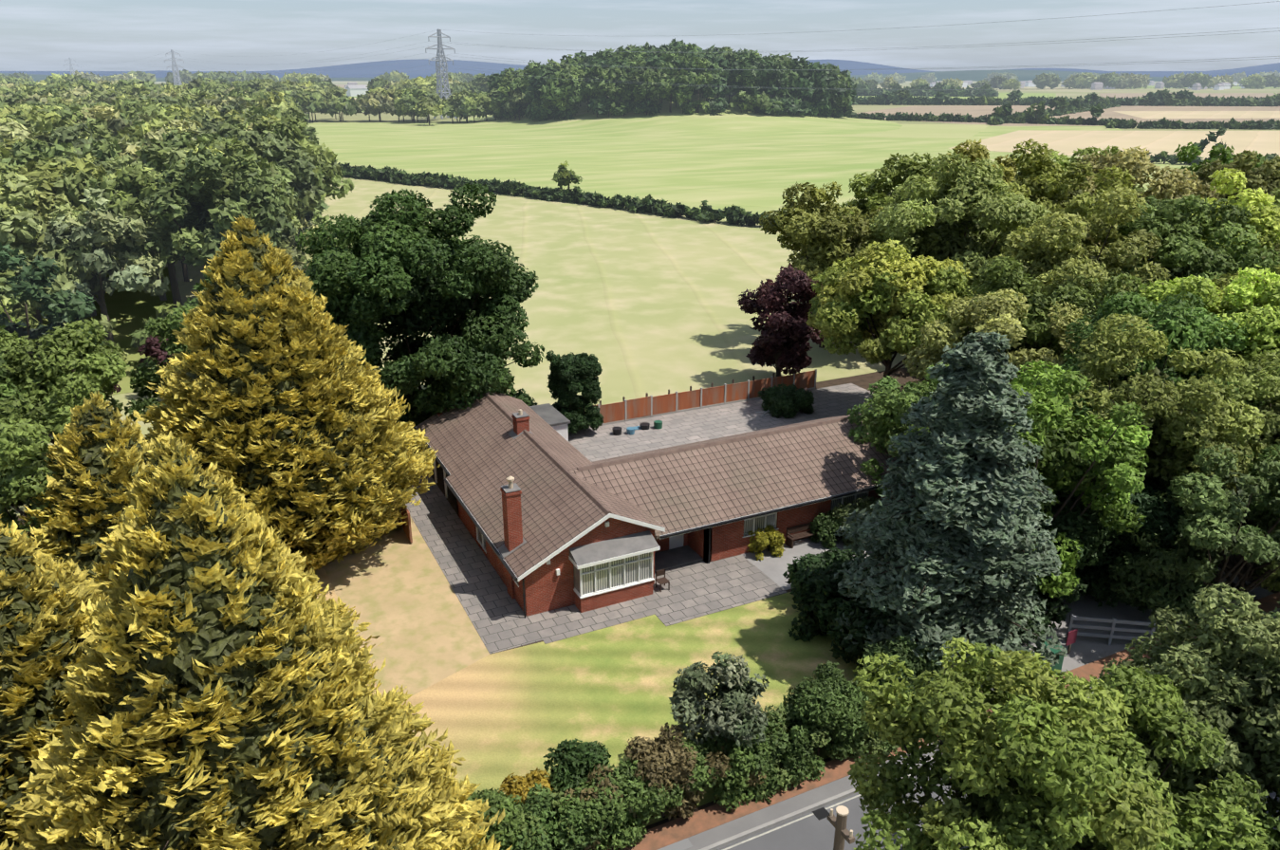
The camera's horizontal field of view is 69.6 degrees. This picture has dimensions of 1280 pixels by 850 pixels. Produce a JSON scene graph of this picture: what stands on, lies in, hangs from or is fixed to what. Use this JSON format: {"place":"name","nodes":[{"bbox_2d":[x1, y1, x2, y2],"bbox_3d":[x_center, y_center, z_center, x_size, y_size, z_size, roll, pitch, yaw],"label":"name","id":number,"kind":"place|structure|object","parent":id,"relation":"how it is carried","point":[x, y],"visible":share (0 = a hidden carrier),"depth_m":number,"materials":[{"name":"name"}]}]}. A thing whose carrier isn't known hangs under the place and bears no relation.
{"place":"outdoors","nodes":[
{"label":"outdoors","id":0,"kind":"place"},
{"bbox_2d":[7,177,918,516],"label":"field","id":1,"kind":"structure","parent":0,"point":[638,305],"depth_m":97.36,"materials":[{"name":"plant"}]},
{"bbox_2d":[0,317,129,444],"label":"tree","id":2,"kind":"object","parent":1,"relation":"on","point":[66,349],"visible":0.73,"depth_m":47.55,"materials":[{"name":"green plant"}]},
{"bbox_2d":[18,266,180,395],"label":"clearing grass","id":3,"kind":"structure","parent":1,"relation":"on","point":[129,311],"depth_m":86.89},
{"bbox_2d":[137,334,173,371],"bbox_3d":[-33.222,-4.345,64.655,3.601,4.915,4.810,3,21,7],"label":"shrub","id":4,"kind":"object","parent":1,"relation":"on","point":[153,348],"visible":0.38,"depth_m":62.71,"materials":[{"name":"purple plant"}]},
{"bbox_2d":[124,304,199,424],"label":"tree","id":5,"kind":"object","parent":1,"relation":"on","point":[144,376],"visible":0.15,"depth_m":50.47,"materials":[{"name":"green plant"}]},
{"bbox_2d":[184,268,213,306],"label":"shrub","id":6,"kind":"object","parent":1,"relation":"on","point":[197,287],"depth_m":66.56,"materials":[{"name":"green plant"}]},
{"bbox_2d":[388,386,537,451],"bbox_3d":[-12.989,-1.101,57.163,12.878,4.216,5.210,-10,23,-24],"label":"oak understorey","id":7,"kind":"object","parent":1,"relation":"on","point":[416,417],"visible":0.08,"depth_m":55.10,"materials":[{"name":"green plant"}]},
{"bbox_2d":[337,162,823,226],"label":"field hedge","id":8,"kind":"object","parent":1,"relation":"on","point":[733,214],"visible":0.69,"depth_m":163.98,"materials":[{"name":"green"}]},
{"bbox_2d":[737,262,823,377],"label":"copper beech","id":9,"kind":"object","parent":1,"relation":"on","point":[779,348],"visible":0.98,"depth_m":64.51,"materials":[{"name":"purple plant"}]},
{"bbox_2d":[758,181,895,348],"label":"tree","id":10,"kind":"object","parent":1,"relation":"on","point":[816,242],"visible":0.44,"depth_m":70.96,"materials":[{"name":"green plant"}]},
{"bbox_2d":[830,151,964,259],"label":"tree","id":11,"kind":"object","parent":1,"relation":"on","point":[874,194],"visible":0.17,"depth_m":81.35,"materials":[{"name":"green plant"}]},
{"bbox_2d":[868,150,1051,298],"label":"tree","id":12,"kind":"object","parent":1,"relation":"on","point":[973,210],"visible":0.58,"depth_m":68.94,"materials":[{"name":"green plant"}]},
{"bbox_2d":[927,138,1040,269],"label":"tree","id":13,"kind":"object","parent":1,"relation":"on","point":[975,151],"visible":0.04,"depth_m":86.40,"materials":[{"name":"green plant"}]},
{"bbox_2d":[1041,145,1146,201],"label":"tree","id":14,"kind":"object","parent":1,"relation":"on","point":[1066,162],"depth_m":92.30,"materials":[{"name":"green plant"}]},
{"bbox_2d":[1147,141,1275,188],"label":"tree","id":15,"kind":"object","parent":1,"relation":"on","point":[1227,152],"visible":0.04,"depth_m":97.63,"materials":[{"name":"green plant"}]},
{"bbox_2d":[1195,149,1279,220],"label":"tree","id":16,"kind":"object","parent":1,"relation":"on","point":[1265,176],"visible":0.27,"depth_m":82.24,"materials":[{"name":"green plant"}]},
{"bbox_2d":[0,69,1167,81],"bbox_3d":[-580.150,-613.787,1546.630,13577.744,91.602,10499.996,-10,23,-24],"label":"hills","id":17,"kind":"structure","parent":0,"point":[980,75],"depth_m":4253.72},
{"bbox_2d":[0,58,1279,74],"bbox_3d":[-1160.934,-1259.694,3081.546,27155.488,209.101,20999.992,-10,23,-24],"label":"hills","id":18,"kind":"structure","parent":0,"point":[399,65],"depth_m":8605.95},
{"bbox_2d":[0,0,1279,71],"label":"sky","id":19,"kind":"structure","parent":0,"point":[36,35],"materials":[{"name":"grey"}]},
{"bbox_2d":[16,352,1279,848],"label":"garden ground","id":20,"kind":"structure","parent":0,"point":[868,380],"depth_m":53.47,"materials":[{"name":"soil"}]},
{"bbox_2d":[0,353,60,462],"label":"tree","id":21,"kind":"object","parent":20,"relation":"on","point":[8,392],"visible":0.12,"depth_m":41.73,"materials":[{"name":"green plant"}]},
{"bbox_2d":[0,371,105,549],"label":"tree","id":22,"kind":"object","parent":20,"relation":"on","point":[25,471],"visible":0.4,"depth_m":34.63,"materials":[{"name":"green plant"}]},
{"bbox_2d":[0,514,111,849],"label":"golden cypress","id":23,"kind":"object","parent":20,"relation":"on","point":[46,621],"visible":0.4,"depth_m":22.76,"materials":[{"name":"yellow plant"}]},
{"bbox_2d":[16,389,155,584],"bbox_3d":[-20.520,3.728,36.439,9.631,10.669,9.833,-10,23,-24],"label":"golden cypress","id":24,"kind":"object","parent":20,"relation":"on","point":[102,456],"visible":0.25,"depth_m":34.25,"materials":[{"name":"yellow plant"}]},
{"bbox_2d":[91,430,382,663],"bbox_3d":[-13.877,5.685,29.954,10.282,11.817,10.263,-10,23,-24],"label":"golden cypress","id":25,"kind":"object","parent":20,"relation":"on","point":[173,449],"depth_m":28.38,"materials":[{"name":"yellow plant"}]},
{"bbox_2d":[133,215,440,573],"bbox_3d":[-16.764,-1.381,42.013,14.195,16.078,14.142,-10,23,-24],"label":"golden cypress","id":26,"kind":"object","parent":20,"relation":"on","point":[277,401],"visible":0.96,"depth_m":38.91,"materials":[{"name":"yellow plant"}]},
{"bbox_2d":[404,474,787,654],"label":"paving","id":27,"kind":"structure","parent":20,"relation":"on","point":[494,611],"depth_m":40.30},
{"bbox_2d":[413,390,900,618],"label":"house","id":28,"kind":"structure","parent":20,"relation":"on","point":[550,516],"depth_m":43.34,"materials":[{"name":"tile"}]},
{"bbox_2d":[565,383,900,549],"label":"border shrubs","id":29,"kind":"object","parent":20,"relation":"on","point":[790,401],"visible":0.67,"depth_m":45.87,"materials":[{"name":"green plant"}]},
{"bbox_2d":[747,524,785,560],"bbox_3d":[5.926,5.527,43.581,1.780,1.313,1.675,-10,23,-24],"label":"yellow shrub","id":30,"kind":"object","parent":20,"relation":"on","point":[772,539],"visible":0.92,"depth_m":43.26,"materials":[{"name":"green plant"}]},
{"bbox_2d":[782,544,918,669],"bbox_3d":[8.586,6.864,37.294,5.266,3.440,7.457,-10,23,-24],"label":"shrub","id":31,"kind":"object","parent":20,"relation":"on","point":[812,582],"visible":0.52,"depth_m":36.28,"materials":[{"name":"green plant"}]},
{"bbox_2d":[846,375,937,444],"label":"tree","id":32,"kind":"object","parent":20,"relation":"on","point":[893,383],"visible":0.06,"depth_m":47.72,"materials":[{"name":"green plant"}]},
{"bbox_2d":[805,239,983,384],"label":"golden maple","id":33,"kind":"object","parent":20,"relation":"on","point":[898,302],"visible":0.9,"depth_m":56.15,"materials":[{"name":"green plant"}]},
{"bbox_2d":[858,362,1008,494],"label":"tree","id":34,"kind":"object","parent":20,"relation":"on","point":[882,416],"visible":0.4,"depth_m":43.72,"materials":[{"name":"green plant"}]},
{"bbox_2d":[834,330,1067,668],"bbox_3d":[11.391,2.906,33.676,8.737,13.330,8.916,-10,23,-24],"label":"blue cedar","id":35,"kind":"object","parent":20,"relation":"on","point":[962,502],"visible":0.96,"depth_m":31.50,"materials":[{"name":"green plant"}]},
{"bbox_2d":[901,288,1089,398],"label":"tree","id":36,"kind":"object","parent":20,"relation":"on","point":[1003,321],"visible":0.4,"depth_m":49.56,"materials":[{"name":"green plant"}]},
{"bbox_2d":[907,359,1151,597],"bbox_3d":[15.299,2.738,37.309,9.485,11.191,7.306,7,22,17],"label":"tree","id":37,"kind":"object","parent":20,"relation":"on","point":[1110,458],"visible":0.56,"depth_m":35.29,"materials":[{"name":"green plant"}]},
{"bbox_2d":[938,256,1148,373],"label":"tree","id":38,"kind":"object","parent":20,"relation":"on","point":[1013,278],"visible":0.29,"depth_m":52.41,"materials":[{"name":"green plant"}]},
{"bbox_2d":[983,366,1154,478],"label":"tree","id":39,"kind":"object","parent":20,"relation":"on","point":[1084,410],"depth_m":38.40,"materials":[{"name":"green plant"}]},
{"bbox_2d":[968,186,1170,310],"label":"tree","id":40,"kind":"object","parent":20,"relation":"on","point":[1064,259],"visible":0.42,"depth_m":58.15,"materials":[{"name":"green plant"}]},
{"bbox_2d":[1015,313,1266,551],"bbox_3d":[22.038,1.005,40.691,10.832,12.148,9.272,-10,23,-24],"label":"tree","id":41,"kind":"object","parent":20,"relation":"on","point":[1177,425],"visible":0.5,"depth_m":37.81,"materials":[{"name":"green plant"}]},
{"bbox_2d":[1060,291,1266,436],"bbox_3d":[25.025,-0.756,45.770,9.532,11.649,10.883,1,21,3],"label":"tree","id":42,"kind":"object","parent":20,"relation":"on","point":[1177,324],"visible":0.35,"depth_m":44.12,"materials":[{"name":"green plant"}]},
{"bbox_2d":[1105,193,1279,310],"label":"tree","id":43,"kind":"object","parent":20,"relation":"on","point":[1176,227],"visible":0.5,"depth_m":61.55,"materials":[{"name":"green plant"}]},
{"bbox_2d":[1135,264,1279,444],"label":"tree","id":44,"kind":"object","parent":20,"relation":"on","point":[1263,293],"visible":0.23,"depth_m":47.22,"materials":[{"name":"green plant"}]},
{"bbox_2d":[1182,349,1279,475],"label":"tree","id":45,"kind":"object","parent":20,"relation":"on","point":[1263,376],"visible":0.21,"depth_m":39.91,"materials":[{"name":"green plant"}]},
{"bbox_2d":[1186,263,1279,376],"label":"tree","id":46,"kind":"object","parent":20,"relation":"on","point":[1219,284],"visible":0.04,"depth_m":53.35,"materials":[{"name":"green plant"}]},
{"bbox_2d":[1220,305,1279,408],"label":"tree","id":47,"kind":"object","parent":20,"relation":"on","point":[1249,308],"visible":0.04,"depth_m":45.77,"materials":[{"name":"green plant"}]},
{"bbox_2d":[315,565,983,849],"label":"lawn","id":48,"kind":"structure","parent":0,"point":[503,714],"depth_m":34.36,"materials":[{"name":"plant"}]},
{"bbox_2d":[323,516,489,695],"bbox_3d":[-12.503,6.325,43.097,5.300,0.001,22.500,-10,23,-24],"label":"dry strip","id":49,"kind":"object","parent":48,"relation":"on","point":[394,587],"visible":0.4,"depth_m":38.97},
{"bbox_2d":[395,495,412,542],"bbox_3d":[-13.427,3.219,48.794,0.160,1.800,10.860,-10,23,-24],"label":"side fence","id":50,"kind":"object","parent":49,"relation":"on","point":[407,528],"visible":0.12,"depth_m":44.62,"materials":[{"name":"brown wood"}]},
{"bbox_2d":[498,738,611,804],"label":"hedge shrubs","id":51,"kind":"object","parent":48,"relation":"on","point":[574,768],"visible":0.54,"depth_m":28.07,"materials":[{"name":"green plant"}]},
{"bbox_2d":[668,650,770,765],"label":"hedge tree","id":52,"kind":"object","parent":48,"relation":"on","point":[732,709],"visible":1,"depth_m":28.29,"materials":[{"name":"green plant"}]},
{"bbox_2d":[37,81,1279,382],"bbox_3d":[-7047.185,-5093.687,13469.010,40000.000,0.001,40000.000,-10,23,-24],"label":"ground","id":53,"kind":"structure","parent":0,"point":[1059,91],"depth_m":666.07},
{"bbox_2d":[0,76,322,110],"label":"trees","id":54,"kind":"object","parent":53,"relation":"on","point":[252,87],"visible":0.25,"depth_m":427.38,"materials":[{"name":"green plant"}]},
{"bbox_2d":[0,87,354,436],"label":"trees","id":55,"kind":"object","parent":53,"relation":"on","point":[97,186],"visible":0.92,"depth_m":78.09,"materials":[{"name":"green"}]},
{"bbox_2d":[0,73,492,99],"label":"tree line","id":56,"kind":"object","parent":53,"relation":"on","point":[478,83],"visible":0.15,"depth_m":725.65,"materials":[{"name":"green"}]},
{"bbox_2d":[0,69,500,84],"bbox_3d":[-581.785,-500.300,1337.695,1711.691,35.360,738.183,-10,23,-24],"label":"tree line","id":57,"kind":"object","parent":53,"relation":"on","point":[186,76],"visible":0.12,"depth_m":1402.48,"materials":[{"name":"green"}]},
{"bbox_2d":[4,458,511,849],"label":"golden cypress","id":58,"kind":"object","parent":53,"relation":"on","point":[218,693],"visible":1,"depth_m":17.48,"materials":[{"name":"yellow plant"}]},
{"bbox_2d":[287,87,531,125],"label":"tree line","id":59,"kind":"object","parent":53,"relation":"on","point":[417,102],"visible":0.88,"depth_m":436.55,"materials":[{"name":"green"}]},
{"bbox_2d":[295,181,544,416],"bbox_3d":[-13.764,-6.853,56.661,15.408,15.244,17.297,-10,23,-24],"label":"oak","id":60,"kind":"object","parent":53,"relation":"on","point":[386,268],"visible":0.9,"depth_m":52.44,"materials":[{"name":"green plant"}]},
{"bbox_2d":[63,0,1279,119],"bbox_3d":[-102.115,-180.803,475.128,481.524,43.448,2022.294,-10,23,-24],"label":"electricity pylons","id":61,"kind":"object","parent":53,"relation":"on","point":[440,49],"visible":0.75,"depth_m":465.95,"materials":[{"name":"silver metal"}]},
{"bbox_2d":[457,635,943,849],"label":"hedge","id":62,"kind":"object","parent":53,"relation":"on","point":[660,775],"visible":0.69,"depth_m":27.67,"materials":[{"name":"green plant"}]},
{"bbox_2d":[344,80,1244,90],"bbox_3d":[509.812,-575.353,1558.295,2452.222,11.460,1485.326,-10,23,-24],"label":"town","id":63,"kind":"object","parent":53,"relation":"on","point":[1159,84],"visible":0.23,"depth_m":1547.43,"materials":[{"name":"white"}]},
{"bbox_2d":[855,80,999,96],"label":"trees","id":64,"kind":"object","parent":53,"relation":"on","point":[919,90],"visible":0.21,"depth_m":985.63,"materials":[{"name":"green plant"}]},
{"bbox_2d":[851,76,1020,90],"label":"tree line","id":65,"kind":"object","parent":53,"relation":"on","point":[1013,83],"visible":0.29,"depth_m":1351.51,"materials":[{"name":"green"}]},
{"bbox_2d":[854,92,1056,101],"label":"field","id":66,"kind":"structure","parent":53,"relation":"on","point":[1002,96],"depth_m":992.98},
{"bbox_2d":[846,101,1128,125],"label":"hedge","id":67,"kind":"object","parent":53,"relation":"on","point":[1096,111],"visible":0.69,"depth_m":433.62,"materials":[{"name":"green plant"}]},
{"bbox_2d":[847,636,1194,849],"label":"roadside tree","id":68,"kind":"object","parent":53,"relation":"on","point":[987,811],"visible":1,"depth_m":18.75,"materials":[{"name":"green plant"}]},
{"bbox_2d":[959,138,1135,274],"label":"tree","id":69,"kind":"object","parent":53,"relation":"on","point":[1033,176],"visible":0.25,"depth_m":74.33,"materials":[{"name":"green plant"}]},
{"bbox_2d":[986,92,1120,125],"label":"hedge","id":70,"kind":"object","parent":53,"relation":"on","point":[1061,105],"visible":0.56,"depth_m":522.61,"materials":[{"name":"green plant"}]},
{"bbox_2d":[903,444,1222,641],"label":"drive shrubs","id":71,"kind":"object","parent":53,"relation":"on","point":[1109,565],"visible":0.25,"depth_m":36.71,"materials":[{"name":"green plant"}]},
{"bbox_2d":[852,88,1279,106],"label":"hedge","id":72,"kind":"object","parent":53,"relation":"on","point":[1158,98],"visible":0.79,"depth_m":688.50,"materials":[{"name":"green plant"}]},
{"bbox_2d":[856,105,1279,126],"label":"fallow field","id":73,"kind":"structure","parent":53,"relation":"on","point":[974,111],"depth_m":592.56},
{"bbox_2d":[862,70,1279,83],"bbox_3d":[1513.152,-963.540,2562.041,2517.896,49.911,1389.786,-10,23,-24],"label":"tree line","id":74,"kind":"object","parent":53,"relation":"on","point":[932,78],"visible":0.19,"depth_m":2620.01,"materials":[{"name":"green"}]},
{"bbox_2d":[947,129,1279,159],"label":"tan field","id":75,"kind":"structure","parent":53,"relation":"on","point":[1153,142],"depth_m":317.83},
{"bbox_2d":[1119,129,1279,165],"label":"hedge","id":76,"kind":"object","parent":75,"relation":"on","point":[1163,156],"visible":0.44,"depth_m":232.58,"materials":[{"name":"green plant"}]},
{"bbox_2d":[981,663,1268,849],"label":"roadside tree","id":77,"kind":"object","parent":53,"relation":"on","point":[1151,702],"visible":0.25,"depth_m":20.17,"materials":[{"name":"green plant"}]},
{"bbox_2d":[989,71,1279,89],"bbox_3d":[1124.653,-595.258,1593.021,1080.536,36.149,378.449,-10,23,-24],"label":"tree line","id":78,"kind":"object","parent":53,"relation":"on","point":[1085,80],"visible":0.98,"depth_m":1537.51,"materials":[{"name":"green"}]},
{"bbox_2d":[1071,145,1219,262],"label":"tree","id":79,"kind":"object","parent":53,"relation":"on","point":[1177,183],"visible":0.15,"depth_m":78.41,"materials":[{"name":"green plant"}]},
{"bbox_2d":[1072,796,1268,849],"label":"roadside tree","id":80,"kind":"object","parent":53,"relation":"on","point":[1215,843],"visible":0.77,"depth_m":18.51,"materials":[{"name":"green plant"}]},
{"bbox_2d":[1098,582,1279,849],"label":"roadside tree","id":81,"kind":"object","parent":53,"relation":"on","point":[1246,728],"visible":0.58,"depth_m":22.15,"materials":[{"name":"green plant"}]},
{"bbox_2d":[1099,92,1279,98],"bbox_3d":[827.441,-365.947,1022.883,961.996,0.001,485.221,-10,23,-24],"label":"field","id":82,"kind":"structure","parent":53,"relation":"on","point":[1202,95],"depth_m":1065.93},
{"bbox_2d":[1103,117,1279,129],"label":"hedge","id":83,"kind":"object","parent":53,"relation":"on","point":[1232,123],"visible":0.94,"depth_m":388.94,"materials":[{"name":"green plant"}]},
{"bbox_2d":[1113,111,1279,118],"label":"field patch","id":84,"kind":"object","parent":53,"relation":"on","point":[1208,114],"visible":1,"depth_m":533.37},
{"bbox_2d":[1131,444,1279,634],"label":"tree","id":85,"kind":"object","parent":53,"relation":"on","point":[1208,535],"visible":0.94,"depth_m":34.56,"materials":[{"name":"green plant"}]},
{"bbox_2d":[1155,166,1279,292],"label":"tree","id":86,"kind":"object","parent":53,"relation":"on","point":[1264,222],"visible":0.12,"depth_m":66.54,"materials":[{"name":"green plant"}]},
{"bbox_2d":[1171,444,1279,609],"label":"tree","id":87,"kind":"object","parent":53,"relation":"on","point":[1247,525],"visible":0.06,"depth_m":37.72,"materials":[{"name":"green plant"}]},
{"bbox_2d":[1208,607,1279,794],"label":"roadside tree","id":88,"kind":"object","parent":53,"relation":"on","point":[1269,663],"visible":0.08,"depth_m":22.80,"materials":[{"name":"green plant"}]},
{"bbox_2d":[1216,788,1279,849],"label":"roadside tree","id":89,"kind":"object","parent":53,"relation":"on","point":[1270,842],"visible":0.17,"depth_m":20.51,"materials":[{"name":"green plant"}]},
{"bbox_2d":[1248,460,1279,592],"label":"tree","id":90,"kind":"object","parent":53,"relation":"on","point":[1270,583],"visible":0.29,"depth_m":37.76,"materials":[{"name":"green plant"}]},
{"bbox_2d":[462,92,902,138],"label":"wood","id":91,"kind":"object","parent":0,"point":[734,122],"depth_m":381.07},
{"bbox_2d":[486,37,857,121],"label":"wood","id":92,"kind":"object","parent":91,"relation":"on","point":[562,96],"visible":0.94,"depth_m":400.84,"materials":[{"name":"green"}]},
{"bbox_2d":[95,59,1279,77],"bbox_3d":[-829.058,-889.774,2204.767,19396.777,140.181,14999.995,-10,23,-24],"label":"hills","id":93,"kind":"structure","parent":0,"point":[854,67],"depth_m":6544.05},
{"bbox_2d":[568,383,872,462],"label":"courtyard","id":94,"kind":"structure","parent":0,"point":[677,429],"depth_m":59.79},
{"bbox_2d":[545,350,604,433],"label":"tree","id":95,"kind":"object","parent":94,"relation":"on","point":[571,376],"depth_m":56.52,"materials":[{"name":"green plant"}]},
{"bbox_2d":[570,369,816,427],"bbox_3d":[3.871,-2.020,63.010,19.020,1.500,1.362,-10,23,-24],"label":"garden fence","id":96,"kind":"object","parent":94,"relation":"on","point":[635,409],"visible":0.75,"depth_m":62.33,"materials":[{"name":"brown wood"}]},
{"bbox_2d":[612,409,777,435],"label":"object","id":97,"kind":"object","parent":94,"relation":"on","point":[658,425],"visible":0.92,"depth_m":58.82,"materials":[{"name":"grey"}]},
{"bbox_2d":[306,121,1195,220],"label":"field","id":98,"kind":"structure","parent":0,"point":[754,176],"depth_m":252.62,"materials":[{"name":"plant"}]},
{"bbox_2d":[551,160,584,188],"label":"lone tree","id":99,"kind":"object","parent":98,"relation":"on","point":[564,176],"visible":1,"depth_m":171.74,"materials":[{"name":"green plant"}]},
{"bbox_2d":[826,123,989,138],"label":"pale field","id":100,"kind":"structure","parent":98,"relation":"on","point":[957,131],"depth_m":365.60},
{"bbox_2d":[606,592,1279,849],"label":"road","id":101,"kind":"structure","parent":0,"point":[792,818],"depth_m":28.00,"materials":[{"name":"asphalt"}]},
{"bbox_2d":[826,805,854,849],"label":"utility pole","id":102,"kind":"object","parent":101,"relation":"on","point":[838,823],"visible":1,"depth_m":17.47,"materials":[{"name":"brown wood"}]},
{"bbox_2d":[741,518,1274,691],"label":"driveway","id":103,"kind":"structure","parent":0,"point":[1085,650],"depth_m":38.88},
{"bbox_2d":[785,522,817,548],"bbox_3d":[7.841,5.328,44.510,1.510,0.900,0.500,-10,23,-24],"label":"bench","id":104,"kind":"object","parent":103,"relation":"on","point":[789,539],"visible":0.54,"depth_m":44.44,"materials":[{"name":"brown wood"}]},
{"bbox_2d":[1038,613,1155,674],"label":"drive gate","id":105,"kind":"structure","parent":103,"relation":"on","point":[1070,638],"depth_m":36.33,"materials":[{"name":"grey"}]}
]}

